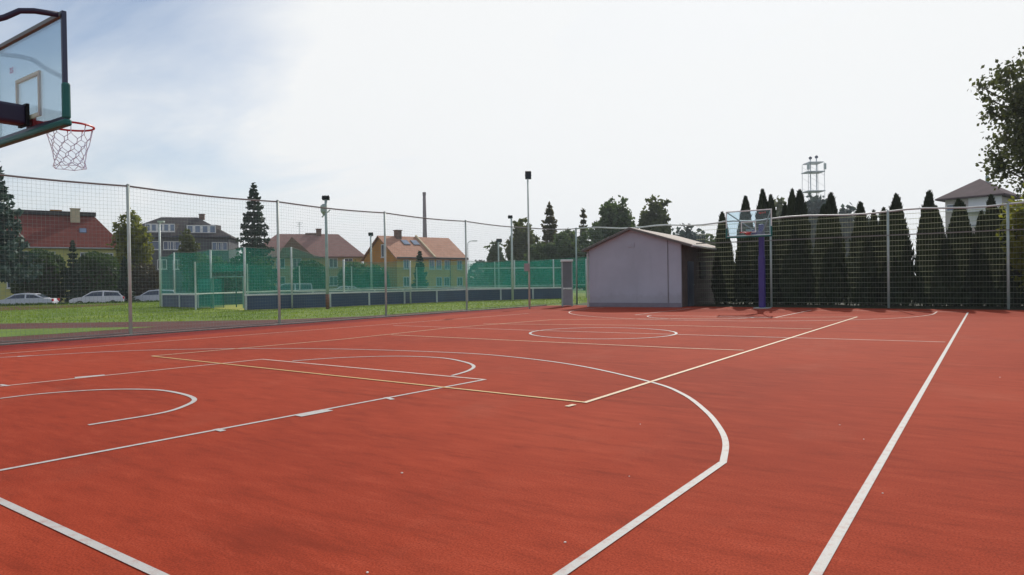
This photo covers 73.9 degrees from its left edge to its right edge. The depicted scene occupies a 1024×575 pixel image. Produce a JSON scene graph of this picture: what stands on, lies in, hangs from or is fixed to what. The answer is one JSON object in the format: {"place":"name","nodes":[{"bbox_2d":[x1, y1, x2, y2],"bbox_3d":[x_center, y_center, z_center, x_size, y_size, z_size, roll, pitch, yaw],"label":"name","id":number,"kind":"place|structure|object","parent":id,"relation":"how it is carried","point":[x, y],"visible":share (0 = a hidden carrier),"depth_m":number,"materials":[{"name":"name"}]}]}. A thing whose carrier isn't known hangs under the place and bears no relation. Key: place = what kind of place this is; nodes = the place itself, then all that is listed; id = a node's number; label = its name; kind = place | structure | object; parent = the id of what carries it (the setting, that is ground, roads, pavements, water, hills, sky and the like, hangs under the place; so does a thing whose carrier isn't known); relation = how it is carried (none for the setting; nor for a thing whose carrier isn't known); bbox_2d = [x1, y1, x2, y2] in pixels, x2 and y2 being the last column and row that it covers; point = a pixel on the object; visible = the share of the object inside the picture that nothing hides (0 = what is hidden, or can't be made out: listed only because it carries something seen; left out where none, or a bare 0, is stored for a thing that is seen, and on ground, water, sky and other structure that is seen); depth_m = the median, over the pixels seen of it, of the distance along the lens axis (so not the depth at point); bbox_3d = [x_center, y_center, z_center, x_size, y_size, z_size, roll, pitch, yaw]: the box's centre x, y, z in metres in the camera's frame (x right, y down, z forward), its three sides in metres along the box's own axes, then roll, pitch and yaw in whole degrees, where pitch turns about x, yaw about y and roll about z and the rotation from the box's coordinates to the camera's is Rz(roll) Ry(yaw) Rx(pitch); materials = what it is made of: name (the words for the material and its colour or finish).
{"place":"outdoors","nodes":[
{"label":"outdoors","id":0,"kind":"place"},
{"bbox_2d":[0,310,462,342],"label":"track","id":1,"kind":"structure","parent":0,"point":[156,326],"depth_m":22.74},
{"bbox_2d":[0,290,586,323],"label":"lawn","id":2,"kind":"structure","parent":0,"point":[323,309],"depth_m":32.32,"materials":[{"name":"green plant"}]},
{"bbox_2d":[0,304,126,310],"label":"track edge","id":3,"kind":"object","parent":2,"relation":"on","point":[52,307],"visible":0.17,"depth_m":45.33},
{"bbox_2d":[157,221,164,304],"bbox_3d":[-22.055,-1.503,42.910,0.400,5.385,0.180,-1,1,0],"label":"lamp post","id":4,"kind":"object","parent":2,"relation":"on","point":[160,273],"visible":0.93,"depth_m":42.86,"materials":[{"name":"metal"}]},
{"bbox_2d":[0,305,546,345],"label":"kerb","id":5,"kind":"structure","parent":2,"relation":"on","point":[29,342],"depth_m":20.23,"materials":[{"name":"concrete"}]},
{"bbox_2d":[0,174,575,342],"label":"ball stop fence","id":6,"kind":"object","parent":2,"relation":"on","point":[130,288],"visible":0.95,"depth_m":20.93,"materials":[{"name":"metal"}]},
{"bbox_2d":[320,195,329,308],"bbox_3d":[-9.466,-1.806,34.727,0.509,5.807,0.328,-1,1,-10],"label":"floodlight pole","id":7,"kind":"object","parent":2,"relation":"on","point":[325,198],"visible":0.98,"depth_m":34.65,"materials":[{"name":"metal"}]},
{"bbox_2d":[368,232,372,288],"bbox_3d":[-12.807,-2.080,61.998,0.482,5.874,0.315,-1,1,0],"label":"floodlight pole","id":8,"kind":"object","parent":2,"relation":"on","point":[370,234],"visible":0.98,"depth_m":61.90,"materials":[{"name":"metal"}]},
{"bbox_2d":[194,262,585,309],"bbox_3d":[-9.405,-0.751,52.355,12.541,3.323,33.719,0,1,44],"label":"fence","id":9,"kind":"object","parent":2,"relation":"on","point":[351,288],"visible":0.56,"depth_m":54.94,"materials":[{"name":"metal"}]},
{"bbox_2d":[496,239,501,286],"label":"floodlight pole","id":10,"kind":"object","parent":2,"relation":"on","point":[498,240],"visible":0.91,"depth_m":84.89,"materials":[{"name":"grey metal"}]},
{"bbox_2d":[508,215,513,300],"bbox_3d":[-0.074,-1.956,44.761,0.351,5.628,0.227,-1,1,0],"label":"floodlight pole","id":11,"kind":"object","parent":2,"relation":"on","point":[511,217],"visible":1,"depth_m":44.69,"materials":[{"name":"metal"}]},
{"bbox_2d":[185,299,526,309],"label":"rink floor","id":12,"kind":"structure","parent":0,"point":[232,307],"depth_m":39.22,"materials":[{"name":"green plant"}]},
{"bbox_2d":[199,270,243,307],"bbox_3d":[-16.220,0.084,38.701,2.768,2.136,1.479,-1,1,5],"label":"goal","id":13,"kind":"object","parent":12,"relation":"on","point":[211,285],"visible":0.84,"depth_m":38.30,"materials":[{"name":"green fabric"}]},
{"bbox_2d":[161,287,560,309],"bbox_3d":[-9.011,0.574,44.922,23.478,0.820,11.308,-1,1,-38],"label":"rink barrier","id":14,"kind":"object","parent":12,"relation":"on","point":[343,298],"visible":0.69,"depth_m":41.28,"materials":[{"name":"metal"}]},
{"bbox_2d":[162,247,586,309],"bbox_3d":[-7.053,-0.666,41.249,28.158,3.322,9.578,-1,1,-14],"label":"green net fence","id":15,"kind":"object","parent":12,"relation":"on","point":[244,261],"visible":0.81,"depth_m":38.19,"materials":[{"name":"fabric"}]},
{"bbox_2d":[0,0,1023,276],"label":"sky","id":16,"kind":"structure","parent":0,"point":[701,106],"materials":[{"name":"white"}]},
{"bbox_2d":[573,275,915,304],"bbox_3d":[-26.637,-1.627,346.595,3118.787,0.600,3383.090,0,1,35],"label":"ground","id":17,"kind":"structure","parent":0,"point":[586,303],"depth_m":38.01,"materials":[{"name":"green plant"}]},
{"bbox_2d":[10,248,68,301],"bbox_3d":[-45.729,-0.914,66.043,4.930,5.885,4.919,-1,1,-27],"label":"round bush","id":18,"kind":"object","parent":17,"relation":"on","point":[53,276],"visible":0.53,"depth_m":64.92,"materials":[{"name":"green plant"}]},
{"bbox_2d":[0,208,115,302],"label":"red roof house","id":19,"kind":"structure","parent":17,"relation":"on","point":[85,237],"depth_m":82.27,"materials":[{"name":"red tile"}]},
{"bbox_2d":[0,327,144,336],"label":"lawn strip","id":20,"kind":"object","parent":17,"relation":"on","point":[15,332],"visible":1,"depth_m":20.65,"materials":[{"name":"green plant"}]},
{"bbox_2d":[0,300,158,305],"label":"road","id":21,"kind":"structure","parent":17,"relation":"on","point":[33,303],"depth_m":56.06,"materials":[{"name":"grey asphalt"}]},
{"bbox_2d":[70,251,120,294],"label":"round bush","id":22,"kind":"object","parent":17,"relation":"on","point":[92,280],"visible":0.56,"depth_m":65.66,"materials":[{"name":"green plant"}]},
{"bbox_2d":[116,256,135,301],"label":"conifer","id":23,"kind":"object","parent":17,"relation":"on","point":[122,286],"visible":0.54,"depth_m":63.71,"materials":[{"name":"green plant"}]},
{"bbox_2d":[106,208,154,276],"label":"leafy tree","id":24,"kind":"object","parent":17,"relation":"on","point":[121,244],"visible":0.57,"depth_m":73.19,"materials":[{"name":"green plant"}]},
{"bbox_2d":[131,262,163,295],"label":"brown shrub","id":25,"kind":"object","parent":17,"relation":"on","point":[150,273],"visible":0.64,"depth_m":69.21,"materials":[{"name":"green plant"}]},
{"bbox_2d":[177,228,201,292],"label":"young tree","id":26,"kind":"object","parent":17,"relation":"on","point":[189,258],"visible":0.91,"depth_m":77.60,"materials":[{"name":"green plant"}]},
{"bbox_2d":[142,214,238,292],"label":"slate apartment house","id":27,"kind":"structure","parent":17,"relation":"on","point":[219,238],"depth_m":106.79,"materials":[{"name":"brick"}]},
{"bbox_2d":[157,260,167,269],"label":"window","id":28,"kind":"structure","parent":27,"relation":"in","point":[163,262],"depth_m":105.61,"materials":[{"name":"glass"}]},
{"bbox_2d":[182,252,227,292],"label":"round bush","id":29,"kind":"object","parent":17,"relation":"on","point":[205,272],"visible":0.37,"depth_m":80.49,"materials":[{"name":"green plant"}]},
{"bbox_2d":[221,251,274,291],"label":"round bush","id":30,"kind":"object","parent":17,"relation":"on","point":[255,280],"visible":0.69,"depth_m":80.46,"materials":[{"name":"green plant"}]},
{"bbox_2d":[232,182,282,290],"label":"spruce tree","id":31,"kind":"object","parent":17,"relation":"on","point":[258,218],"visible":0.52,"depth_m":83.42,"materials":[{"name":"green plant"}]},
{"bbox_2d":[0,305,574,350],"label":"court border","id":32,"kind":"object","parent":17,"relation":"on","point":[63,343],"visible":1,"depth_m":18.95,"materials":[{"name":"grey concrete"}]},
{"bbox_2d":[524,171,531,308],"bbox_3d":[0.750,-2.209,31.618,0.416,6.388,0.358,-1,1,0],"label":"floodlight pole","id":33,"kind":"object","parent":32,"relation":"on","point":[528,175],"visible":1,"depth_m":31.57,"materials":[{"name":"grey metal"}]},
{"bbox_2d":[292,259,329,288],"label":"round bush","id":34,"kind":"object","parent":17,"relation":"on","point":[317,271],"visible":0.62,"depth_m":78.70,"materials":[{"name":"green plant"}]},
{"bbox_2d":[264,222,363,289],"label":"rose roof house","id":35,"kind":"structure","parent":17,"relation":"on","point":[338,239],"depth_m":102.99,"materials":[{"name":"tile"}]},
{"bbox_2d":[292,258,300,268],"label":"window","id":36,"kind":"structure","parent":35,"relation":"in","point":[295,261],"depth_m":101.53,"materials":[{"name":"glass"}]},
{"bbox_2d":[329,258,337,267],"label":"window","id":37,"kind":"structure","parent":35,"relation":"in","point":[332,264],"depth_m":102.85,"materials":[{"name":"glass"}]},
{"bbox_2d":[329,276,337,286],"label":"window","id":38,"kind":"structure","parent":35,"relation":"in","point":[331,282],"depth_m":102.87,"materials":[{"name":"glass"}]},
{"bbox_2d":[337,260,367,286],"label":"round bush","id":39,"kind":"object","parent":17,"relation":"on","point":[356,269],"visible":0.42,"depth_m":80.67,"materials":[{"name":"green plant"}]},
{"bbox_2d":[356,264,390,288],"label":"round bush","id":40,"kind":"object","parent":17,"relation":"on","point":[378,282],"visible":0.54,"depth_m":76.89,"materials":[{"name":"green plant"}]},
{"bbox_2d":[361,230,468,288],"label":"yellow gable house","id":41,"kind":"structure","parent":17,"relation":"on","point":[436,271],"depth_m":89.88,"materials":[{"name":"paint"}]},
{"bbox_2d":[411,251,428,287],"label":"conifer","id":42,"kind":"object","parent":17,"relation":"on","point":[421,279],"visible":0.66,"depth_m":75.73,"materials":[{"name":"green plant"}]},
{"bbox_2d":[423,192,426,236],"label":"factory chimney","id":43,"kind":"object","parent":17,"relation":"on","point":[424,216],"visible":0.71,"depth_m":298.98,"materials":[{"name":"brick"}]},
{"bbox_2d":[468,260,486,274],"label":"hazy tree","id":44,"kind":"object","parent":17,"relation":"on","point":[477,265],"visible":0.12,"depth_m":188.15,"materials":[{"name":"green plant"}]},
{"bbox_2d":[483,241,504,286],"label":"leafy tree","id":45,"kind":"object","parent":17,"relation":"on","point":[486,272],"visible":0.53,"depth_m":119.06,"materials":[{"name":"green plant"}]},
{"bbox_2d":[496,254,522,286],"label":"leafy tree","id":46,"kind":"object","parent":17,"relation":"on","point":[518,276],"visible":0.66,"depth_m":94.10,"materials":[{"name":"green plant"}]},
{"bbox_2d":[0,305,1023,574],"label":"court","id":47,"kind":"object","parent":17,"relation":"on","point":[456,479],"visible":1,"depth_m":5.44,"materials":[{"name":"red rubber"}]},
{"bbox_2d":[0,8,94,170],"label":"basketball hoop","id":48,"kind":"object","parent":47,"relation":"on","point":[35,96],"visible":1,"depth_m":6.85,"materials":[{"name":"clear glass"}]},
{"bbox_2d":[154,356,583,401],"bbox_3d":[-2.982,1.259,10.048,9.303,0.001,0.050,0,1,36],"label":"volleyball end line","id":49,"kind":"object","parent":47,"relation":"on","point":[388,381],"visible":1,"depth_m":9.00,"materials":[{"name":"yellow paint"}]},
{"bbox_2d":[1,307,936,384],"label":"worn court lines","id":50,"kind":"object","parent":47,"relation":"on","point":[451,327],"visible":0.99,"depth_m":14.06,"materials":[{"name":"paint"}]},
{"bbox_2d":[0,312,968,574],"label":"basketball court lines","id":51,"kind":"object","parent":47,"relation":"on","point":[824,558],"visible":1,"depth_m":4.21,"materials":[{"name":"white paint"}]},
{"bbox_2d":[155,317,855,406],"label":"volleyball court lines","id":52,"kind":"object","parent":47,"relation":"on","point":[625,345],"visible":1,"depth_m":12.91,"materials":[{"name":"beige paint"}]},
{"bbox_2d":[560,259,572,305],"bbox_3d":[2.740,-0.231,33.940,0.592,2.326,0.560,-1,1,0],"label":"metal cabinet","id":53,"kind":"object","parent":47,"relation":"on","point":[567,281],"visible":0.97,"depth_m":33.74,"materials":[{"name":"metal"}]},
{"bbox_2d":[726,209,771,308],"bbox_3d":[9.915,-1.103,27.856,1.826,3.996,2.795,0,1,35],"label":"basketball hoop","id":54,"kind":"object","parent":47,"relation":"on","point":[759,233],"visible":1,"depth_m":28.62,"materials":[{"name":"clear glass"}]},
{"bbox_2d":[467,269,575,286],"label":"wood","id":55,"kind":"object","parent":17,"relation":"on","point":[477,281],"visible":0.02,"depth_m":153.68,"materials":[{"name":"green plant"}]},
{"bbox_2d":[503,217,540,286],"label":"leafy tree","id":56,"kind":"object","parent":17,"relation":"on","point":[519,234],"visible":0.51,"depth_m":98.84,"materials":[{"name":"green plant"}]},
{"bbox_2d":[520,241,555,286],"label":"leafy tree","id":57,"kind":"object","parent":17,"relation":"on","point":[537,249],"visible":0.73,"depth_m":88.78,"materials":[{"name":"green plant"}]},
{"bbox_2d":[542,228,585,288],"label":"leafy tree","id":58,"kind":"object","parent":17,"relation":"on","point":[556,251],"visible":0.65,"depth_m":88.63,"materials":[{"name":"green plant"}]},
{"bbox_2d":[577,228,604,288],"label":"leafy tree","id":59,"kind":"object","parent":17,"relation":"on","point":[587,234],"visible":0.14,"depth_m":91.32,"materials":[{"name":"green plant"}]},
{"bbox_2d":[590,195,638,241],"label":"leafy tree","id":60,"kind":"object","parent":17,"relation":"on","point":[612,214],"visible":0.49,"depth_m":94.42,"materials":[{"name":"green plant"}]},
{"bbox_2d":[581,227,716,306],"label":"shed","id":61,"kind":"structure","parent":17,"relation":"on","point":[631,267],"depth_m":31.89,"materials":[{"name":"paint"}]},
{"bbox_2d":[687,261,693,305],"bbox_3d":[8.446,-0.179,32.101,0.090,2.100,1.000,0,1,29],"label":"side door","id":62,"kind":"structure","parent":61,"relation":"in","point":[690,265],"depth_m":31.99,"materials":[{"name":"metal"}]},
{"bbox_2d":[699,262,705,277],"bbox_3d":[9.545,-0.866,34.110,0.050,0.800,1.100,0,1,29],"label":"side window","id":63,"kind":"structure","parent":61,"relation":"in","point":[702,265],"depth_m":34.00,"materials":[{"name":"black glass"}]},
{"bbox_2d":[637,194,671,234],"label":"leafy tree","id":64,"kind":"object","parent":17,"relation":"on","point":[656,214],"visible":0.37,"depth_m":96.93,"materials":[{"name":"green plant"}]},
{"bbox_2d":[671,223,706,242],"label":"hazy tree","id":65,"kind":"object","parent":17,"relation":"on","point":[690,234],"visible":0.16,"depth_m":128.65,"materials":[{"name":"green plant"}]},
{"bbox_2d":[705,233,715,245],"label":"leafy tree","id":66,"kind":"object","parent":17,"relation":"on","point":[711,239],"visible":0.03,"depth_m":109.34,"materials":[{"name":"green plant"}]},
{"bbox_2d":[774,195,787,228],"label":"hill tree","id":67,"kind":"object","parent":17,"relation":"on","point":[779,203],"visible":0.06,"depth_m":138.82,"materials":[{"name":"green plant"}]},
{"bbox_2d":[801,155,825,200],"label":"antenna tower","id":68,"kind":"structure","parent":17,"relation":"on","point":[810,172],"depth_m":188.47,"materials":[{"name":"metal"}]},
{"bbox_2d":[804,192,840,250],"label":"hill tree","id":69,"kind":"object","parent":17,"relation":"on","point":[815,203],"visible":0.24,"depth_m":148.37,"materials":[{"name":"green plant"}]},
{"bbox_2d":[838,203,855,274],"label":"hill tree","id":70,"kind":"object","parent":17,"relation":"on","point":[848,210],"visible":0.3,"depth_m":148.51,"materials":[{"name":"green plant"}]},
{"bbox_2d":[692,300,1023,309],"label":"garden bed","id":71,"kind":"object","parent":17,"relation":"on","point":[842,305],"depth_m":28.98,"materials":[{"name":"soil"}]},
{"bbox_2d":[710,211,736,303],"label":"thuja","id":72,"kind":"object","parent":71,"relation":"on","point":[724,282],"visible":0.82,"depth_m":34.15,"materials":[{"name":"green plant"}]},
{"bbox_2d":[731,196,754,304],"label":"thuja","id":73,"kind":"object","parent":71,"relation":"on","point":[741,290],"visible":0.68,"depth_m":33.29,"materials":[{"name":"green plant"}]},
{"bbox_2d":[750,188,775,304],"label":"thuja","id":74,"kind":"object","parent":71,"relation":"on","point":[762,202],"visible":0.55,"depth_m":32.85,"materials":[{"name":"green plant"}]},
{"bbox_2d":[757,194,781,304],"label":"thuja","id":75,"kind":"object","parent":71,"relation":"on","point":[777,247],"visible":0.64,"depth_m":32.34,"materials":[{"name":"green plant"}]},
{"bbox_2d":[777,202,786,303],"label":"thuja","id":76,"kind":"object","parent":71,"relation":"on","point":[783,220],"visible":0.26,"depth_m":32.73,"materials":[{"name":"green plant"}]},
{"bbox_2d":[779,188,806,304],"bbox_3d":[13.076,-1.883,31.839,1.198,5.601,1.194,0,0,6],"label":"thuja","id":77,"kind":"object","parent":71,"relation":"on","point":[794,285],"visible":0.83,"depth_m":31.54,"materials":[{"name":"green plant"}]},
{"bbox_2d":[781,189,813,304],"bbox_3d":[13.636,-1.875,32.169,1.661,5.586,1.690,1,1,26],"label":"thuja","id":78,"kind":"object","parent":71,"relation":"on","point":[806,244],"visible":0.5,"depth_m":31.74,"materials":[{"name":"green plant"}]},
{"bbox_2d":[575,201,1023,308],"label":"fence","id":79,"kind":"object","parent":71,"relation":"on","point":[1007,264],"visible":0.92,"depth_m":27.53,"materials":[{"name":"metal"}]},
{"bbox_2d":[808,204,836,304],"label":"thuja","id":80,"kind":"object","parent":71,"relation":"on","point":[817,275],"visible":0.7,"depth_m":31.07,"materials":[{"name":"green plant"}]},
{"bbox_2d":[819,192,848,304],"bbox_3d":[14.635,-1.750,31.220,1.545,5.314,1.532,-2,1,1],"label":"thuja","id":81,"kind":"object","parent":71,"relation":"on","point":[835,245],"visible":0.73,"depth_m":30.84,"materials":[{"name":"green plant"}]},
{"bbox_2d":[846,201,878,305],"bbox_3d":[15.414,-1.478,30.055,1.323,4.728,1.328,-1,2,8],"label":"thuja","id":82,"kind":"object","parent":71,"relation":"on","point":[862,251],"visible":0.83,"depth_m":29.75,"materials":[{"name":"green plant"}]},
{"bbox_2d":[868,209,882,304],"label":"thuja","id":83,"kind":"object","parent":71,"relation":"on","point":[872,219],"visible":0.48,"depth_m":30.21,"materials":[{"name":"green plant"}]},
{"bbox_2d":[874,207,895,304],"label":"thuja","id":84,"kind":"object","parent":71,"relation":"on","point":[881,239],"visible":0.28,"depth_m":30.02,"materials":[{"name":"green plant"}]},
{"bbox_2d":[877,193,915,305],"bbox_3d":[16.767,-1.629,29.715,1.604,5.027,1.618,-1,1,29],"label":"thuja","id":85,"kind":"object","parent":71,"relation":"on","point":[898,278],"visible":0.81,"depth_m":29.31,"materials":[{"name":"green plant"}]},
{"bbox_2d":[910,189,941,305],"bbox_3d":[17.678,-1.662,28.952,1.375,5.067,1.380,1,0,19],"label":"thuja","id":86,"kind":"object","parent":71,"relation":"on","point":[928,201],"visible":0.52,"depth_m":28.85,"materials":[{"name":"green plant"}]},
{"bbox_2d":[921,204,951,306],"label":"thuja","id":87,"kind":"object","parent":71,"relation":"on","point":[935,284],"visible":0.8,"depth_m":28.23,"materials":[{"name":"green plant"}]},
{"bbox_2d":[942,198,976,306],"bbox_3d":[18.400,-1.429,28.133,1.339,4.573,1.470,1,2,38],"label":"thuja","id":88,"kind":"object","parent":71,"relation":"on","point":[958,273],"visible":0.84,"depth_m":27.85,"materials":[{"name":"green plant"}]},
{"bbox_2d":[955,201,979,305],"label":"thuja","id":89,"kind":"object","parent":71,"relation":"on","point":[972,241],"visible":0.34,"depth_m":27.94,"materials":[{"name":"green plant"}]},
{"bbox_2d":[974,210,987,305],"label":"thuja","id":90,"kind":"object","parent":71,"relation":"on","point":[979,224],"visible":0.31,"depth_m":28.00,"materials":[{"name":"green plant"}]},
{"bbox_2d":[975,194,1006,306],"bbox_3d":[19.505,-1.472,27.603,1.290,4.666,1.312,-1,1,16],"label":"thuja","id":91,"kind":"object","parent":71,"relation":"on","point":[983,263],"visible":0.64,"depth_m":27.44,"materials":[{"name":"green plant"}]},
{"bbox_2d":[985,206,1023,306],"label":"thuja","id":92,"kind":"object","parent":71,"relation":"on","point":[999,270],"visible":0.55,"depth_m":26.95,"materials":[{"name":"green plant"}]},
{"bbox_2d":[996,182,1023,289],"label":"young tree","id":93,"kind":"object","parent":71,"relation":"on","point":[1016,248],"visible":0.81,"depth_m":25.45,"materials":[{"name":"green plant"}]},
{"bbox_2d":[1014,209,1023,306],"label":"thuja","id":94,"kind":"object","parent":71,"relation":"on","point":[1022,294],"visible":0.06,"depth_m":26.99,"materials":[{"name":"green plant"}]},
{"bbox_2d":[935,176,1021,237],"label":"mauve roof house","id":95,"kind":"structure","parent":17,"relation":"on","point":[977,192],"depth_m":76.86,"materials":[{"name":"white paint"}]},
{"bbox_2d":[967,46,1023,196],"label":"broadleaf tree","id":96,"kind":"object","parent":17,"relation":"on","point":[1014,109],"visible":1,"depth_m":31.90,"materials":[{"name":"green plant"}]},
{"label":"street","id":97,"kind":"structure","parent":0,"visible":0},
{"bbox_2d":[0,166,43,283],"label":"blue spruce","id":98,"kind":"object","parent":97,"relation":"on","point":[11,271],"visible":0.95,"depth_m":58.28,"materials":[{"name":"green plant"}]},
{"bbox_2d":[0,293,59,303],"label":"parked car","id":99,"kind":"object","parent":97,"relation":"on","point":[23,298],"visible":0.44,"depth_m":56.95,"materials":[{"name":"silver metal"}]},
{"bbox_2d":[63,240,84,302],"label":"conifer","id":100,"kind":"object","parent":97,"relation":"on","point":[72,273],"visible":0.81,"depth_m":63.73,"materials":[{"name":"green plant"}]},
{"bbox_2d":[69,290,126,303],"bbox_3d":[-38.231,1.046,63.018,4.426,1.525,1.800,-1,1,-18],"label":"parked car","id":101,"kind":"object","parent":97,"relation":"on","point":[117,296],"visible":0.52,"depth_m":62.36,"materials":[{"name":"white paint"}]},
{"bbox_2d":[133,289,177,300],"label":"parked car","id":102,"kind":"object","parent":97,"relation":"on","point":[154,294],"visible":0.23,"depth_m":65.22,"materials":[{"name":"silver metal"}]},
{"bbox_2d":[280,283,311,290],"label":"parked van","id":103,"kind":"object","parent":97,"relation":"on","point":[303,286],"visible":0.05,"depth_m":75.53,"materials":[{"name":"white paint"}]},
{"bbox_2d":[540,201,560,286],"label":"larch tree","id":104,"kind":"object","parent":97,"relation":"on","point":[550,220],"visible":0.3,"depth_m":97.48,"materials":[{"name":"green plant"}]},
{"bbox_2d":[578,208,588,289],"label":"larch tree","id":105,"kind":"object","parent":97,"relation":"on","point":[583,215],"visible":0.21,"depth_m":95.75,"materials":[{"name":"green plant"}]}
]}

